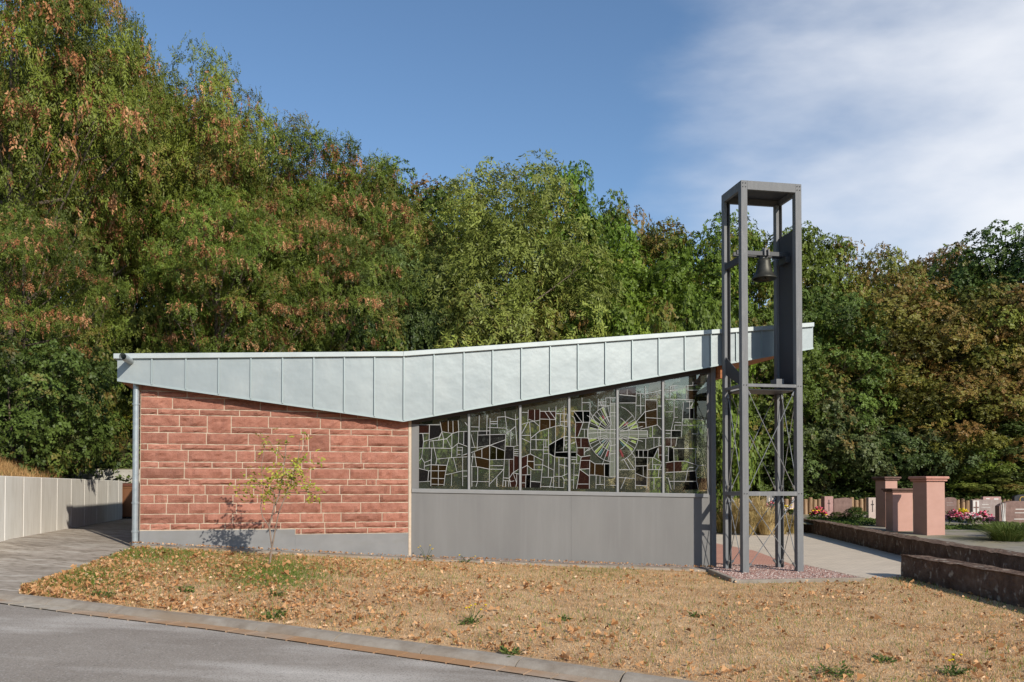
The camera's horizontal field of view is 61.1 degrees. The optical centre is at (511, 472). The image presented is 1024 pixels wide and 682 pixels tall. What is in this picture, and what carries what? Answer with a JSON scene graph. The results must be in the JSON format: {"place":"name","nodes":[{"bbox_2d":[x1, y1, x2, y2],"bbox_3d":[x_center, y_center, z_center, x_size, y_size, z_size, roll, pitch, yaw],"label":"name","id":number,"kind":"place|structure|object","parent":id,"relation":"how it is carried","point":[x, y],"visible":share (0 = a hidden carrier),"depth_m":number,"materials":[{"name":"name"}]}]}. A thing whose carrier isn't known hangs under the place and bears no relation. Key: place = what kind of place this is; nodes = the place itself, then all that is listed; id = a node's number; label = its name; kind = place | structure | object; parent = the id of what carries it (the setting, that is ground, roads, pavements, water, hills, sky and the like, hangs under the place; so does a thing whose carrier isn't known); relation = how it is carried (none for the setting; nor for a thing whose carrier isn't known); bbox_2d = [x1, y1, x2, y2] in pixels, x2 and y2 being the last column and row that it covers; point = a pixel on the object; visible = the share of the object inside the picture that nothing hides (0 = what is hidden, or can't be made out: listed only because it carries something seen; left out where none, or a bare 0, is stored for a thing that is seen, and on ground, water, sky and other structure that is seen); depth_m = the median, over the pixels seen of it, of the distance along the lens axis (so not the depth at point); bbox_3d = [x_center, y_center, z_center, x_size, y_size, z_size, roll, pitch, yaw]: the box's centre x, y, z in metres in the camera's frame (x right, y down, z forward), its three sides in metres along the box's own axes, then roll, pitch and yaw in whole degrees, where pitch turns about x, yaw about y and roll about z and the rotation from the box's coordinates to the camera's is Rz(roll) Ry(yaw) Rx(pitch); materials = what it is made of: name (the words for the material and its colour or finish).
{"place":"outdoors","nodes":[
{"label":"outdoors","id":0,"kind":"place"},
{"bbox_2d":[0,518,139,593],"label":"driveway","id":1,"kind":"structure","parent":0,"point":[29,558],"depth_m":14.10,"materials":[{"name":"grey concrete"}]},
{"bbox_2d":[122,483,139,518],"bbox_3d":[-10.906,0.816,24.712,0.591,1.027,0.674,0,-1,-6],"label":"gate","id":2,"kind":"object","parent":1,"relation":"on","point":[126,499],"visible":0.38,"depth_m":24.44,"materials":[{"name":"brown wood"}]},
{"bbox_2d":[0,603,573,681],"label":"road","id":3,"kind":"structure","parent":0,"point":[40,645],"depth_m":7.71,"materials":[{"name":"grey asphalt"}]},
{"bbox_2d":[0,599,613,681],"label":"gutter","id":4,"kind":"object","parent":3,"relation":"on","point":[496,667],"visible":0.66,"depth_m":8.56,"materials":[{"name":"grey concrete"}]},
{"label":"kerb bed","id":5,"kind":"structure","parent":3,"relation":"on","visible":0},
{"bbox_2d":[0,592,694,681],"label":"kerb","id":6,"kind":"structure","parent":5,"relation":"on","point":[496,658],"depth_m":8.62,"materials":[{"name":"concrete"}]},
{"bbox_2d":[0,306,1023,530],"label":"hill","id":7,"kind":"structure","parent":0,"point":[460,486],"depth_m":29.66,"materials":[{"name":"green plant"}]},
{"bbox_2d":[0,451,63,477],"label":"bank grass","id":8,"kind":"structure","parent":7,"relation":"on","point":[8,468],"depth_m":17.50,"materials":[{"name":"beige plant"}]},
{"bbox_2d":[0,393,84,470],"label":"shrub","id":9,"kind":"object","parent":7,"relation":"on","point":[77,448],"visible":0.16,"depth_m":19.72,"materials":[{"name":"green plant"}]},
{"bbox_2d":[0,335,120,477],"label":"shrub","id":10,"kind":"object","parent":7,"relation":"on","point":[42,383],"visible":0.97,"depth_m":18.62,"materials":[{"name":"green plant"}]},
{"bbox_2d":[0,476,121,541],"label":"concrete wall","id":11,"kind":"structure","parent":7,"relation":"on","point":[32,505],"depth_m":17.49,"materials":[{"name":"white concrete"}]},
{"bbox_2d":[2,324,130,478],"bbox_3d":[-12.776,-1.602,22.688,5.264,4.675,3.981,0,-1,-23],"label":"shrub","id":12,"kind":"object","parent":7,"relation":"on","point":[120,426],"visible":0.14,"depth_m":23.13,"materials":[{"name":"green plant"}]},
{"bbox_2d":[0,199,136,393],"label":"tree","id":13,"kind":"object","parent":7,"relation":"on","point":[21,318],"visible":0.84,"depth_m":20.93,"materials":[{"name":"green plant"}]},
{"bbox_2d":[0,0,194,450],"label":"tree","id":14,"kind":"object","parent":7,"relation":"on","point":[10,13],"visible":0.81,"depth_m":24.26,"materials":[{"name":"green plant"}]},
{"bbox_2d":[0,0,196,431],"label":"tree","id":15,"kind":"object","parent":7,"relation":"on","point":[116,14],"visible":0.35,"depth_m":26.73,"materials":[{"name":"green plant"}]},
{"bbox_2d":[47,309,158,415],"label":"shrub","id":16,"kind":"object","parent":7,"relation":"on","point":[133,350],"visible":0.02,"depth_m":28.53,"materials":[{"name":"green plant"}]},
{"bbox_2d":[71,469,139,517],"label":"concrete wall","id":17,"kind":"structure","parent":7,"relation":"on","point":[107,474],"depth_m":24.95,"materials":[{"name":"beige concrete"}]},
{"bbox_2d":[102,303,209,438],"bbox_3d":[-11.485,-2.864,28.442,3.792,5.156,5.187,1,-1,-27],"label":"shrub","id":18,"kind":"object","parent":7,"relation":"on","point":[134,319],"visible":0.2,"depth_m":27.35,"materials":[{"name":"green plant"}]},
{"bbox_2d":[65,32,294,337],"bbox_3d":[-10.985,-7.314,29.264,7.917,14.014,6.364,0,-1,23],"label":"tree","id":19,"kind":"object","parent":7,"relation":"on","point":[212,87],"visible":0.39,"depth_m":27.61,"materials":[{"name":"green plant"}]},
{"bbox_2d":[136,315,263,352],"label":"shrub","id":20,"kind":"object","parent":7,"relation":"on","point":[206,335],"visible":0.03,"depth_m":27.90,"materials":[{"name":"green plant"}]},
{"bbox_2d":[124,177,326,352],"bbox_3d":[-9.035,-4.133,27.173,5.678,9.366,7.064,1,-1,-39],"label":"tree","id":21,"kind":"object","parent":7,"relation":"on","point":[201,248],"visible":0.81,"depth_m":25.89,"materials":[{"name":"green plant"}]},
{"bbox_2d":[121,88,362,329],"bbox_3d":[-9.323,-7.100,31.404,7.450,12.590,9.684,0,-1,13],"label":"tree","id":22,"kind":"object","parent":7,"relation":"on","point":[350,214],"visible":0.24,"depth_m":29.90,"materials":[{"name":"green plant"}]},
{"bbox_2d":[238,316,338,352],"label":"shrub","id":23,"kind":"object","parent":7,"relation":"on","point":[320,345],"visible":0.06,"depth_m":28.04,"materials":[{"name":"green plant"}]},
{"bbox_2d":[191,119,417,328],"bbox_3d":[-7.887,-6.914,32.110,8.056,11.797,7.110,1,-1,-39],"label":"tree","id":24,"kind":"object","parent":7,"relation":"on","point":[361,195],"visible":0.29,"depth_m":30.99,"materials":[{"name":"green plant"}]},
{"bbox_2d":[240,201,424,351],"bbox_3d":[-6.115,-4.264,28.894,5.361,9.020,6.968,1,-1,-35],"label":"tree","id":25,"kind":"object","parent":7,"relation":"on","point":[353,249],"visible":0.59,"depth_m":27.61,"materials":[{"name":"green plant"}]},
{"bbox_2d":[281,316,415,351],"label":"shrub","id":26,"kind":"object","parent":7,"relation":"on","point":[388,336],"visible":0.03,"depth_m":28.21,"materials":[{"name":"green plant"}]},
{"bbox_2d":[262,151,447,316],"bbox_3d":[-6.602,-7.000,34.161,6.217,10.814,7.735,-1,-1,30],"label":"tree","id":27,"kind":"object","parent":7,"relation":"on","point":[415,225],"visible":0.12,"depth_m":32.99,"materials":[{"name":"green plant"}]},
{"bbox_2d":[315,263,441,351],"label":"tree","id":28,"kind":"object","parent":7,"relation":"on","point":[410,301],"visible":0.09,"depth_m":29.14,"materials":[{"name":"green plant"}]},
{"bbox_2d":[330,156,453,305],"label":"tree","id":29,"kind":"object","parent":7,"relation":"on","point":[430,199],"visible":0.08,"depth_m":36.98,"materials":[{"name":"green plant"}]},
{"bbox_2d":[344,311,443,469],"bbox_3d":[-4.171,-2.409,29.525,3.874,6.313,4.569,0,-1,21],"label":"shrub","id":30,"kind":"object","parent":7,"relation":"on","point":[372,325],"visible":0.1,"depth_m":28.34,"materials":[{"name":"green plant"}]},
{"bbox_2d":[332,237,468,439],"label":"tree","id":31,"kind":"object","parent":7,"relation":"on","point":[393,252],"visible":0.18,"depth_m":29.64,"materials":[{"name":"green plant"}]},
{"bbox_2d":[368,173,504,309],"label":"tree","id":32,"kind":"object","parent":7,"relation":"on","point":[423,183],"visible":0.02,"depth_m":40.22,"materials":[{"name":"green plant"}]},
{"bbox_2d":[409,302,487,475],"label":"shrub","id":33,"kind":"object","parent":7,"relation":"on","point":[452,439],"visible":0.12,"depth_m":28.95,"materials":[{"name":"green plant"}]},
{"bbox_2d":[407,195,548,341],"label":"tree","id":34,"kind":"object","parent":7,"relation":"on","point":[438,235],"visible":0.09,"depth_m":31.91,"materials":[{"name":"green plant"}]},
{"bbox_2d":[445,314,542,471],"bbox_3d":[-0.369,-2.545,30.689,4.173,6.050,5.518,0,-1,-13],"label":"shrub","id":35,"kind":"object","parent":7,"relation":"on","point":[524,416],"visible":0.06,"depth_m":29.72,"materials":[{"name":"green plant"}]},
{"bbox_2d":[391,148,625,465],"bbox_3d":[-0.151,-5.450,31.096,8.732,11.700,6.978,1,-1,-29],"label":"tree","id":36,"kind":"object","parent":7,"relation":"on","point":[513,252],"visible":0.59,"depth_m":29.94,"materials":[{"name":"green plant"}]},
{"bbox_2d":[492,305,589,476],"bbox_3d":[0.762,-2.707,31.376,4.111,6.796,4.849,-1,-1,37],"label":"shrub","id":37,"kind":"object","parent":7,"relation":"on","point":[559,432],"visible":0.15,"depth_m":30.19,"materials":[{"name":"green plant"}]},
{"bbox_2d":[60,431,1023,503],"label":"undergrowth","id":38,"kind":"object","parent":7,"relation":"on","point":[835,493],"visible":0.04,"depth_m":30.36,"materials":[{"name":"green plant"}]},
{"bbox_2d":[509,159,602,303],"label":"tree","id":39,"kind":"object","parent":7,"relation":"on","point":[580,199],"visible":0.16,"depth_m":38.37,"materials":[{"name":"green plant"}]},
{"bbox_2d":[511,254,636,436],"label":"tree","id":40,"kind":"object","parent":7,"relation":"on","point":[563,305],"visible":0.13,"depth_m":32.26,"materials":[{"name":"green plant"}]},
{"bbox_2d":[522,296,672,473],"bbox_3d":[2.870,-2.708,31.595,5.733,7.239,4.191,0,-1,-3],"label":"shrub","id":41,"kind":"object","parent":7,"relation":"on","point":[570,325],"visible":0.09,"depth_m":30.60,"materials":[{"name":"green plant"}]},
{"bbox_2d":[550,187,653,293],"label":"tree","id":42,"kind":"object","parent":7,"relation":"on","point":[612,234],"visible":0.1,"depth_m":38.68,"materials":[{"name":"green plant"}]},
{"bbox_2d":[565,242,698,445],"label":"tree","id":43,"kind":"object","parent":7,"relation":"on","point":[621,271],"visible":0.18,"depth_m":33.83,"materials":[{"name":"green plant"}]},
{"bbox_2d":[599,205,680,305],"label":"tree","id":44,"kind":"object","parent":7,"relation":"on","point":[642,230],"visible":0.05,"depth_m":41.79,"materials":[{"name":"green plant"}]},
{"bbox_2d":[571,298,734,492],"bbox_3d":[5.242,-2.332,31.985,6.103,7.864,4.616,-1,-1,34],"label":"shrub","id":45,"kind":"object","parent":7,"relation":"on","point":[651,323],"visible":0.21,"depth_m":30.58,"materials":[{"name":"green plant"}]},
{"bbox_2d":[623,215,708,327],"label":"tree","id":46,"kind":"object","parent":7,"relation":"on","point":[658,238],"visible":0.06,"depth_m":41.45,"materials":[{"name":"green plant"}]},
{"bbox_2d":[624,252,760,483],"bbox_3d":[7.304,-3.663,36.136,5.849,10.674,7.701,0,-1,14],"label":"tree","id":47,"kind":"object","parent":7,"relation":"on","point":[695,280],"visible":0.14,"depth_m":34.84,"materials":[{"name":"green plant"}]},
{"bbox_2d":[649,285,762,527],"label":"tree","id":48,"kind":"object","parent":7,"relation":"on","point":[708,321],"visible":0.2,"depth_m":31.71,"materials":[{"name":"green plant"}]},
{"bbox_2d":[659,209,773,406],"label":"tree","id":49,"kind":"object","parent":7,"relation":"on","point":[712,256],"visible":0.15,"depth_m":40.38,"materials":[{"name":"green plant"}]},
{"bbox_2d":[667,401,820,498],"bbox_3d":[9.790,-0.747,37.587,6.844,4.819,5.003,0,-1,21],"label":"shrub","id":50,"kind":"object","parent":7,"relation":"on","point":[765,487],"visible":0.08,"depth_m":35.89,"materials":[{"name":"green plant"}]},
{"bbox_2d":[697,308,834,490],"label":"tree","id":51,"kind":"object","parent":7,"relation":"on","point":[755,322],"visible":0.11,"depth_m":36.02,"materials":[{"name":"green plant"}]},
{"bbox_2d":[716,227,825,393],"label":"tree","id":52,"kind":"object","parent":7,"relation":"on","point":[764,294],"visible":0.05,"depth_m":41.70,"materials":[{"name":"green plant"}]},
{"bbox_2d":[735,403,865,493],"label":"shrub","id":53,"kind":"object","parent":7,"relation":"on","point":[790,472],"visible":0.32,"depth_m":36.09,"materials":[{"name":"green plant"}]},
{"bbox_2d":[764,220,871,387],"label":"tree","id":54,"kind":"object","parent":7,"relation":"on","point":[825,258],"visible":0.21,"depth_m":42.45,"materials":[{"name":"green plant"}]},
{"bbox_2d":[754,343,900,487],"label":"tree","id":55,"kind":"object","parent":7,"relation":"on","point":[829,383],"visible":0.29,"depth_m":37.45,"materials":[{"name":"green plant"}]},
{"bbox_2d":[763,390,894,495],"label":"shrub","id":56,"kind":"object","parent":7,"relation":"on","point":[830,433],"visible":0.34,"depth_m":36.43,"materials":[{"name":"green plant"}]},
{"bbox_2d":[769,284,926,430],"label":"tree","id":57,"kind":"object","parent":7,"relation":"on","point":[849,312],"visible":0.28,"depth_m":39.51,"materials":[{"name":"green plant"}]},
{"bbox_2d":[810,432,938,494],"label":"shrub","id":58,"kind":"object","parent":7,"relation":"on","point":[907,465],"visible":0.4,"depth_m":36.90,"materials":[{"name":"green plant"}]},
{"bbox_2d":[815,400,944,475],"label":"tree","id":59,"kind":"object","parent":7,"relation":"on","point":[896,426],"visible":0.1,"depth_m":37.93,"materials":[{"name":"green plant"}]},
{"bbox_2d":[822,236,949,381],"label":"tree","id":60,"kind":"object","parent":7,"relation":"on","point":[890,260],"visible":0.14,"depth_m":43.95,"materials":[{"name":"green plant"}]},
{"bbox_2d":[839,428,984,492],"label":"shrub","id":61,"kind":"object","parent":7,"relation":"on","point":[944,457],"visible":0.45,"depth_m":36.94,"materials":[{"name":"green plant"}]},
{"bbox_2d":[812,289,1023,435],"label":"tree","id":62,"kind":"object","parent":7,"relation":"on","point":[895,338],"visible":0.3,"depth_m":38.40,"materials":[{"name":"green plant"}]},
{"bbox_2d":[859,259,981,354],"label":"tree","id":63,"kind":"object","parent":7,"relation":"on","point":[917,267],"visible":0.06,"depth_m":45.99,"materials":[{"name":"green plant"}]},
{"bbox_2d":[841,275,1023,443],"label":"tree","id":64,"kind":"object","parent":7,"relation":"on","point":[1012,323],"visible":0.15,"depth_m":40.12,"materials":[{"name":"green plant"}]},
{"bbox_2d":[881,242,983,325],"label":"tree","id":65,"kind":"object","parent":7,"relation":"on","point":[932,260],"visible":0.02,"depth_m":47.67,"materials":[{"name":"green plant"}]},
{"bbox_2d":[856,359,1023,475],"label":"tree","id":66,"kind":"object","parent":7,"relation":"on","point":[961,393],"visible":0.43,"depth_m":37.02,"materials":[{"name":"green plant"}]},
{"bbox_2d":[900,284,1023,459],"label":"tree","id":67,"kind":"object","parent":7,"relation":"on","point":[974,310],"visible":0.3,"depth_m":39.29,"materials":[{"name":"green plant"}]},
{"bbox_2d":[904,392,1023,467],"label":"tree","id":68,"kind":"object","parent":7,"relation":"on","point":[1006,426],"visible":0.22,"depth_m":38.40,"materials":[{"name":"green plant"}]},
{"bbox_2d":[913,448,1019,491],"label":"shrub","id":69,"kind":"object","parent":7,"relation":"on","point":[1006,466],"visible":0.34,"depth_m":37.50,"materials":[{"name":"green plant"}]},
{"bbox_2d":[916,219,1023,435],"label":"tree","id":70,"kind":"object","parent":7,"relation":"on","point":[1007,272],"visible":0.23,"depth_m":43.90,"materials":[{"name":"green plant"}]},
{"bbox_2d":[928,261,1019,371],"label":"tree","id":71,"kind":"object","parent":7,"relation":"on","point":[989,274],"visible":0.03,"depth_m":45.32,"materials":[{"name":"green plant"}]},
{"bbox_2d":[945,470,1023,494],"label":"shrub","id":72,"kind":"object","parent":7,"relation":"on","point":[1001,485],"visible":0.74,"depth_m":37.42,"materials":[{"name":"green plant"}]},
{"bbox_2d":[959,442,1023,484],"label":"shrub","id":73,"kind":"object","parent":7,"relation":"on","point":[1008,452],"visible":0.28,"depth_m":37.52,"materials":[{"name":"green plant"}]},
{"bbox_2d":[0,0,1023,322],"label":"sky","id":74,"kind":"structure","parent":0,"point":[900,123],"materials":[{"name":"blue"}]},
{"bbox_2d":[19,545,1023,681],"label":"grass","id":75,"kind":"structure","parent":0,"point":[244,581],"depth_m":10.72,"materials":[{"name":"beige plant"}]},
{"bbox_2d":[227,428,329,563],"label":"sapling","id":76,"kind":"object","parent":75,"relation":"on","point":[283,474],"visible":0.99,"depth_m":13.65,"materials":[{"name":"green plant"}]},
{"bbox_2d":[133,543,707,571],"bbox_3d":[-1.250,1.742,16.152,10.839,0.993,0.380,0,-1,-14],"label":"edging strip","id":77,"kind":"object","parent":75,"relation":"on","point":[591,565],"visible":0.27,"depth_m":16.00,"materials":[{"name":"concrete"}]},
{"bbox_2d":[20,541,1023,681],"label":"fallen leaves","id":78,"kind":"object","parent":75,"relation":"on","point":[102,562],"visible":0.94,"depth_m":10.91,"materials":[{"name":"brown plant"}]},
{"bbox_2d":[811,657,856,679],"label":"weed plant","id":79,"kind":"object","parent":75,"relation":"on","point":[842,672],"visible":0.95,"depth_m":7.65,"materials":[{"name":"green plant"}]},
{"bbox_2d":[750,506,790,534],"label":"ornamental grass","id":80,"kind":"object","parent":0,"point":[769,519],"depth_m":30.12,"materials":[{"name":"beige plant"}]},
{"bbox_2d":[716,531,901,577],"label":"paved path","id":81,"kind":"structure","parent":0,"point":[827,553],"depth_m":21.45,"materials":[{"name":"grey concrete"}]},
{"bbox_2d":[113,322,813,568],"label":"chapel","id":82,"kind":"structure","parent":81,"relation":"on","point":[365,421],"depth_m":16.15,"materials":[{"name":"metal"}]},
{"bbox_2d":[419,416,467,488],"label":"window pane","id":83,"kind":"structure","parent":82,"relation":"in","point":[436,474],"depth_m":16.27,"materials":[{"name":"glass"}]},
{"bbox_2d":[470,406,518,486],"bbox_3d":[-0.333,-0.469,16.537,0.960,1.635,0.020,0,-1,-14],"label":"window pane","id":84,"kind":"structure","parent":82,"relation":"in","point":[494,449],"depth_m":16.53,"materials":[{"name":"glass"}]},
{"bbox_2d":[521,410,567,490],"bbox_3d":[0.637,-0.549,16.779,0.942,1.839,0.020,0,-1,-14],"label":"window pane","id":85,"kind":"structure","parent":82,"relation":"in","point":[546,419],"depth_m":16.78,"materials":[{"name":"glass"}]},
{"bbox_2d":[570,398,615,490],"bbox_3d":[1.599,-0.630,17.017,0.955,2.046,0.021,0,-1,-14],"label":"window pane","id":86,"kind":"structure","parent":82,"relation":"in","point":[603,469],"depth_m":17.01,"materials":[{"name":"multicoloured glass"}]},
{"bbox_2d":[619,386,661,491],"bbox_3d":[2.556,-0.708,17.254,0.930,2.247,0.021,0,-1,-14],"label":"window pane","id":87,"kind":"structure","parent":82,"relation":"in","point":[650,418],"depth_m":17.24,"materials":[{"name":"multicoloured glass"}]},
{"bbox_2d":[664,378,706,489],"label":"window pane","id":88,"kind":"structure","parent":82,"relation":"in","point":[685,478],"depth_m":17.49,"materials":[{"name":"multicoloured glass"}]},
{"bbox_2d":[716,543,791,564],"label":"red path","id":89,"kind":"structure","parent":81,"relation":"on","point":[761,558],"depth_m":20.42,"materials":[{"name":"stone"}]},
{"bbox_2d":[708,564,866,583],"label":"bed kerb","id":90,"kind":"structure","parent":81,"relation":"on","point":[718,574],"depth_m":15.21,"materials":[{"name":"concrete"}]},
{"bbox_2d":[803,519,1023,571],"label":"wall","id":91,"kind":"structure","parent":81,"relation":"on","point":[896,543],"depth_m":20.33,"materials":[{"name":"stone"}]},
{"bbox_2d":[900,554,1023,606],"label":"wall","id":92,"kind":"structure","parent":81,"relation":"on","point":[1003,585],"depth_m":13.92,"materials":[{"name":"stone"}]},
{"label":"gravel bed","id":93,"kind":"structure","parent":81,"relation":"on","visible":0},
{"bbox_2d":[417,557,856,578],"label":"gravel","id":94,"kind":"structure","parent":93,"relation":"on","point":[761,571],"depth_m":16.43,"materials":[{"name":"gravel"}]},
{"bbox_2d":[721,180,803,572],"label":"bell tower","id":95,"kind":"structure","parent":93,"relation":"on","point":[786,255],"depth_m":17.01,"materials":[{"name":"grey metal"}]},
{"bbox_2d":[751,247,776,281],"bbox_3d":[4.978,-4.119,17.117,0.489,0.635,0.489,0,-1,-10],"label":"church bell","id":96,"kind":"object","parent":95,"relation":"hanging from","point":[764,272],"visible":0.99,"depth_m":17.00,"materials":[{"name":"grey metal"}]},
{"bbox_2d":[790,514,1023,552],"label":"cemetery ground","id":97,"kind":"structure","parent":0,"point":[975,538],"depth_m":25.81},
{"bbox_2d":[718,497,1011,514],"bbox_3d":[15.347,1.674,36.867,14.061,1.208,0.254,0,-1,-6],"label":"palisade fence","id":98,"kind":"object","parent":97,"relation":"on","point":[961,504],"visible":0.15,"depth_m":36.73,"materials":[{"name":"wood"}]},
{"bbox_2d":[871,477,900,526],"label":"stone pillar","id":99,"kind":"structure","parent":97,"relation":"on","point":[884,482],"depth_m":30.14,"materials":[{"name":"pink stone"}]},
{"bbox_2d":[881,488,912,530],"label":"stone pillar","id":100,"kind":"structure","parent":97,"relation":"on","point":[899,509],"depth_m":28.28,"materials":[{"name":"pink stone"}]},
{"bbox_2d":[807,516,990,529],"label":"ground cover","id":101,"kind":"object","parent":97,"relation":"on","point":[870,521],"visible":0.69,"depth_m":30.93,"materials":[{"name":"green plant"}]},
{"bbox_2d":[908,476,948,534],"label":"stone pillar","id":102,"kind":"structure","parent":97,"relation":"on","point":[928,505],"depth_m":26.69,"materials":[{"name":"pink stone"}]},
{"bbox_2d":[969,500,1001,523],"bbox_3d":[17.335,1.445,31.692,1.197,0.880,0.270,0,-1,-4],"label":"gravestone","id":103,"kind":"object","parent":97,"relation":"on","point":[976,506],"visible":0.46,"depth_m":31.62,"materials":[{"name":"stone"}]},
{"bbox_2d":[960,521,1023,541],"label":"ornamental grass","id":104,"kind":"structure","parent":97,"relation":"on","point":[1007,532],"depth_m":24.44,"materials":[{"name":"green plant"}]},
{"bbox_2d":[995,501,1023,526],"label":"gravestone","id":105,"kind":"object","parent":97,"relation":"on","point":[1008,511],"visible":0.74,"depth_m":28.02,"materials":[{"name":"pink stone"}]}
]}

